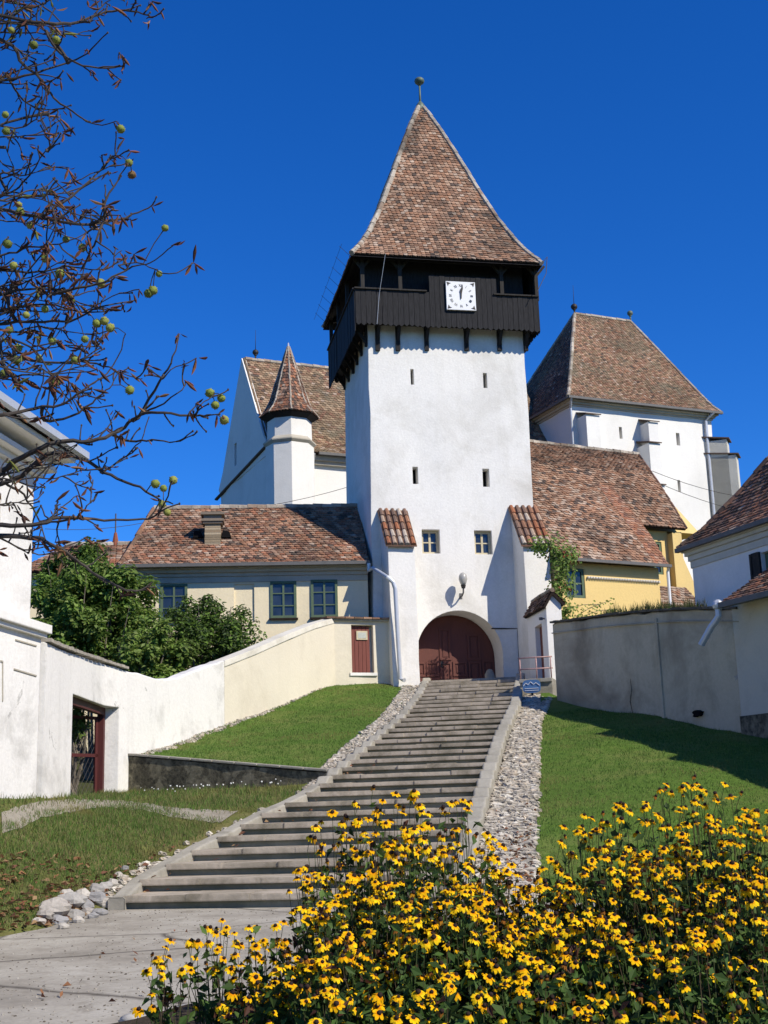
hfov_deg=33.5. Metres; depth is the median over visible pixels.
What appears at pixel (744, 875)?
coneflower plant
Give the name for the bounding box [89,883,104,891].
field stone
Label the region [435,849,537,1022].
coneflower plant
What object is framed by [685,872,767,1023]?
coneflower plant
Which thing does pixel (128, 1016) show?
edging stone
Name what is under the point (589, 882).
coneflower plant
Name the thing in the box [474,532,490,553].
window
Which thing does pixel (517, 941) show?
coneflower plant
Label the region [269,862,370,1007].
coneflower plant
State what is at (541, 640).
door
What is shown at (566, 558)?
climbing vine
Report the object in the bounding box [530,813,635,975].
coneflower plant
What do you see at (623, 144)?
sky
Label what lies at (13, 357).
chestnut tree
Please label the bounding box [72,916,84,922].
field stone
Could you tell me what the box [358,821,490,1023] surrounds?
coneflower plant
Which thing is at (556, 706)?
lawn
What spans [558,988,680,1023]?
coneflower plant
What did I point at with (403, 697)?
gravel
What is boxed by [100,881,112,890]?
field stone
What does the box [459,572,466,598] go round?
wall lamp
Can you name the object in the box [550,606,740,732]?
grey wall
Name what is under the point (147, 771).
retaining wall
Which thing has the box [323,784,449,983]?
coneflower plant
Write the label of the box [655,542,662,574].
window
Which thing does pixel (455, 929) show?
coneflower plant
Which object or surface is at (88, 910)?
field stone
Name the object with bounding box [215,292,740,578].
church
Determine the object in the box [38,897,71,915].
field stone
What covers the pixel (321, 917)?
coneflower plant
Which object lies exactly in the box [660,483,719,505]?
power line
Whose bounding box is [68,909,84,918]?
field stone
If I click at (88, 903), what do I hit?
field stone
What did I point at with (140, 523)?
power line
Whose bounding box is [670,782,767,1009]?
coneflower plant
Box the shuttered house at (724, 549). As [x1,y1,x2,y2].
[674,456,767,606]
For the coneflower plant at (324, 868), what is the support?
on the flower bed soil
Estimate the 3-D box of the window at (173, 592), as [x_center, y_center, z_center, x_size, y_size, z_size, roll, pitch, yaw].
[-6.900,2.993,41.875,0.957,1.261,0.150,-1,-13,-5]
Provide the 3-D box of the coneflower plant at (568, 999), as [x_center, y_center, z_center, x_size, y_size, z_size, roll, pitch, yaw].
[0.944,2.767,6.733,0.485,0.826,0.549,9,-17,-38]
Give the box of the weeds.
[600,595,707,613]
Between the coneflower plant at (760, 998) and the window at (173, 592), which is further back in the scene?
the window at (173, 592)
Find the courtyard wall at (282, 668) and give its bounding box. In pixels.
[214,616,389,724]
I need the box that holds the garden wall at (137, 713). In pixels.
[36,638,223,797]
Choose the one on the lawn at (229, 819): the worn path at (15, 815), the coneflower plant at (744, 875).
the worn path at (15, 815)
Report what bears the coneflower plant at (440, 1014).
on the flower bed soil
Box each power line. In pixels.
[53,487,345,529]
[534,444,732,495]
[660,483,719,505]
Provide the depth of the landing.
36.95 m
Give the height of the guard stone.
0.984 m
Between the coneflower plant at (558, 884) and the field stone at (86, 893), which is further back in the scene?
the field stone at (86, 893)
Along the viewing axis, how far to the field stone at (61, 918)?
15.71 m
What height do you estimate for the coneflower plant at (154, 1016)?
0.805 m
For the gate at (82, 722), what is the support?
on the ground at (90, 782)
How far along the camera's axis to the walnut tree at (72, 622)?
36.22 m
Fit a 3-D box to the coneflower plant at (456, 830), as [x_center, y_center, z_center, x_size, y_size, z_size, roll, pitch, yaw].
[0.432,2.651,8.114,0.912,1.613,0.768,-2,-13,0]
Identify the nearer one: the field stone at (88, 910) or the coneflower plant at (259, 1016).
the coneflower plant at (259, 1016)
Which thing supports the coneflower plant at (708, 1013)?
on the flower bed soil
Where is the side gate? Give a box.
[523,587,565,679]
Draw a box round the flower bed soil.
[112,911,740,1023]
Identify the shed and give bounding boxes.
[698,568,767,738]
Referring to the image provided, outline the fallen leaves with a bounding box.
[0,764,535,1001]
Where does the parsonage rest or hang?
on the ground at (90, 782)
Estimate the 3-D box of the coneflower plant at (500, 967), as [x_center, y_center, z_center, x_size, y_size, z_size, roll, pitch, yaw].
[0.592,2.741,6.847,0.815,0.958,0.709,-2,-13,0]
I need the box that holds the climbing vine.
[527,530,614,618]
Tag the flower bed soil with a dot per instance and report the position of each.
(146, 1019)
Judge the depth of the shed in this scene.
27.94 m
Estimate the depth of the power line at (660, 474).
51.96 m
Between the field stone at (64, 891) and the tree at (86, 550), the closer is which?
the field stone at (64, 891)
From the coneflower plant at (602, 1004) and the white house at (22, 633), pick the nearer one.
the coneflower plant at (602, 1004)
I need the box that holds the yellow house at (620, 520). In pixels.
[530,439,696,618]
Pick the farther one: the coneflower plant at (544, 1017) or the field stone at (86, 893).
the field stone at (86, 893)
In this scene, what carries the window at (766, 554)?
in the shuttered house at (724, 549)
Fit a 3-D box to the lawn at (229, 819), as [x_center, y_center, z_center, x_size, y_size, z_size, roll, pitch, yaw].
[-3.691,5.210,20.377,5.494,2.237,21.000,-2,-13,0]
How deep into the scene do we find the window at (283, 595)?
42.20 m
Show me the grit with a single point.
(23, 1005)
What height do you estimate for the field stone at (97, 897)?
0.197 m
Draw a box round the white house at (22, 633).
[0,391,89,798]
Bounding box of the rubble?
[141,687,321,753]
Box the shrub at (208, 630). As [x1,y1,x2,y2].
[150,594,266,668]
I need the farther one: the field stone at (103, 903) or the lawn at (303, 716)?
the lawn at (303, 716)
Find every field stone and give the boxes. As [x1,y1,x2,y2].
[32,917,46,925]
[36,909,54,920]
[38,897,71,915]
[50,914,68,924]
[57,891,87,907]
[58,923,69,928]
[60,889,72,893]
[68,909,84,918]
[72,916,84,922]
[75,888,89,896]
[79,899,93,909]
[81,907,93,915]
[87,912,98,918]
[88,891,105,904]
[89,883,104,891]
[92,908,108,915]
[98,898,108,907]
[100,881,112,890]
[109,878,118,886]
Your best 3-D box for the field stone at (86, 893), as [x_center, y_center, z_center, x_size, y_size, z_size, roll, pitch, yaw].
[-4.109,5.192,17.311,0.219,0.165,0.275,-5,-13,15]
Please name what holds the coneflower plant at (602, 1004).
on the flower bed soil
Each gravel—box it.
[104,682,420,897]
[472,694,551,905]
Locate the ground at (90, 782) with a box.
[75,751,537,800]
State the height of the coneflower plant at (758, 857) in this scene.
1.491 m
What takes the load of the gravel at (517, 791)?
on the ground at (90, 782)
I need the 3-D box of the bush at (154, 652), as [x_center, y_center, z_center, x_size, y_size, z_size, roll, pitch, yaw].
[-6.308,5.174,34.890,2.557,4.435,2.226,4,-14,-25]
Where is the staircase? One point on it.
(437, 744)
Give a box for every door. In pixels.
[351,626,369,672]
[540,626,544,677]
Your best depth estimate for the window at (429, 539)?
43.43 m
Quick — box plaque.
[523,680,540,695]
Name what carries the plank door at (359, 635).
in the courtyard wall at (282, 668)
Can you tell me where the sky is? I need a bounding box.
[0,0,767,561]
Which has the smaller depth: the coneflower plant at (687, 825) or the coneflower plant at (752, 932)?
the coneflower plant at (752, 932)
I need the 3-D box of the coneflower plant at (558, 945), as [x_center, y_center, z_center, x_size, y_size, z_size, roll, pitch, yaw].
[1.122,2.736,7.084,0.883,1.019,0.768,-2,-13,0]
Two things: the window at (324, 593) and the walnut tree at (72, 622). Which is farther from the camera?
the window at (324, 593)
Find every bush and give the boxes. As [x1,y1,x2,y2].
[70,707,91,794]
[108,618,199,678]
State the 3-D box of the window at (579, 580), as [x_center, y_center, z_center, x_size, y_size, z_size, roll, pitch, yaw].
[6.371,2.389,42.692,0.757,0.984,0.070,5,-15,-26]
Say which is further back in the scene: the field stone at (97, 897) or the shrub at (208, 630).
the shrub at (208, 630)
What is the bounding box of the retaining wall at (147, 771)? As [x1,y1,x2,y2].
[128,753,327,791]
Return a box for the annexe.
[30,513,133,750]
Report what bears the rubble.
on the lawn at (303, 716)
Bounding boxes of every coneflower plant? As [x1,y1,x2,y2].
[132,938,198,1023]
[177,918,252,1023]
[215,972,300,1023]
[219,923,305,1023]
[264,935,382,1023]
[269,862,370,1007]
[286,809,387,983]
[300,973,431,1023]
[301,869,437,1023]
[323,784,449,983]
[327,913,485,1023]
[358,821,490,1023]
[381,882,527,1023]
[388,798,516,984]
[389,974,493,1023]
[420,931,548,1023]
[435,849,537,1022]
[459,907,589,1023]
[478,965,604,1023]
[499,878,587,1001]
[501,866,605,964]
[506,953,596,1023]
[508,908,664,1023]
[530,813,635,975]
[552,846,690,1019]
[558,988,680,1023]
[571,914,728,1023]
[585,794,704,977]
[613,844,753,1020]
[630,774,738,939]
[646,932,767,1023]
[653,1011,734,1023]
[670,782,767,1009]
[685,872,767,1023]
[699,809,767,1012]
[721,957,767,1023]
[732,851,767,916]
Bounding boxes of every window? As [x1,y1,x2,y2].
[159,584,187,621]
[269,581,297,619]
[310,579,337,619]
[422,531,438,553]
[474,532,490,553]
[565,568,584,597]
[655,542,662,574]
[765,553,767,569]
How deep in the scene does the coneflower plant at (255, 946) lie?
7.85 m
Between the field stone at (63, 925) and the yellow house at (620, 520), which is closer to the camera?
the field stone at (63, 925)
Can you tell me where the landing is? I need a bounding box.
[519,677,556,695]
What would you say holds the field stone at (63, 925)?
on the path at (52, 980)
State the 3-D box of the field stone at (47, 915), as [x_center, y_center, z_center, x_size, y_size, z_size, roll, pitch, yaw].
[-4.173,4.974,15.681,0.197,0.164,0.269,9,-17,-40]
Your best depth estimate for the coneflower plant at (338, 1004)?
6.47 m
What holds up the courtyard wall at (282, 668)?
on the ground at (90, 782)
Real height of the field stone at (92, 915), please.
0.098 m
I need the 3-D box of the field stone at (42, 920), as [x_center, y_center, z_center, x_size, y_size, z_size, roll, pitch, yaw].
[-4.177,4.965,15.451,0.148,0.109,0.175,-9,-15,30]
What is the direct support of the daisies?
on the lawn at (229, 819)
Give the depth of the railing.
37.17 m
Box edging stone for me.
[119,1013,145,1021]
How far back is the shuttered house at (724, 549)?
32.47 m
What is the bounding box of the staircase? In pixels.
[108,673,524,909]
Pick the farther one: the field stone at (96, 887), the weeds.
the weeds
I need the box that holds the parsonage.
[116,503,405,681]
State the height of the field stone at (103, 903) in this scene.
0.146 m
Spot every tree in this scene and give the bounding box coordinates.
[0,0,228,600]
[30,536,112,749]
[30,556,165,778]
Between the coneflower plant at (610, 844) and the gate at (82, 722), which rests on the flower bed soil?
the coneflower plant at (610, 844)
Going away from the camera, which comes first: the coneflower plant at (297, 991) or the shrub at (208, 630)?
the coneflower plant at (297, 991)
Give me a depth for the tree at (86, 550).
38.85 m
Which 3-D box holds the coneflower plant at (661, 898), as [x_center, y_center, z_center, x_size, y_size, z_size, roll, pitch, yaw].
[1.792,2.628,7.498,0.874,1.309,0.870,-2,-13,0]
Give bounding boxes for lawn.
[0,783,307,936]
[149,683,399,767]
[536,693,767,904]
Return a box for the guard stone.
[485,669,495,677]
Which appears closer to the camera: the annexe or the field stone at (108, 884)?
the field stone at (108, 884)
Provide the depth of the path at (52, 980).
12.57 m
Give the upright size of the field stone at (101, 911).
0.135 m
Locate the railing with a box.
[518,656,552,678]
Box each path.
[0,901,672,1023]
[2,798,236,832]
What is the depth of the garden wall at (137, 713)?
27.93 m
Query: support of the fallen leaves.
on the lawn at (229, 819)
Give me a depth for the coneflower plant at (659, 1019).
6.17 m
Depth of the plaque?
36.80 m
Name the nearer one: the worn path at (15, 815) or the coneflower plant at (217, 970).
the coneflower plant at (217, 970)
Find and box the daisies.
[144,779,280,791]
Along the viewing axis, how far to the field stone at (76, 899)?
16.65 m
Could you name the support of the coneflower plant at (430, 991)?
on the flower bed soil
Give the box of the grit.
[0,910,298,1022]
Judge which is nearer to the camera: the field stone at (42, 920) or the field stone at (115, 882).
the field stone at (42, 920)
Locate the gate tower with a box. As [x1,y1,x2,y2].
[314,77,550,686]

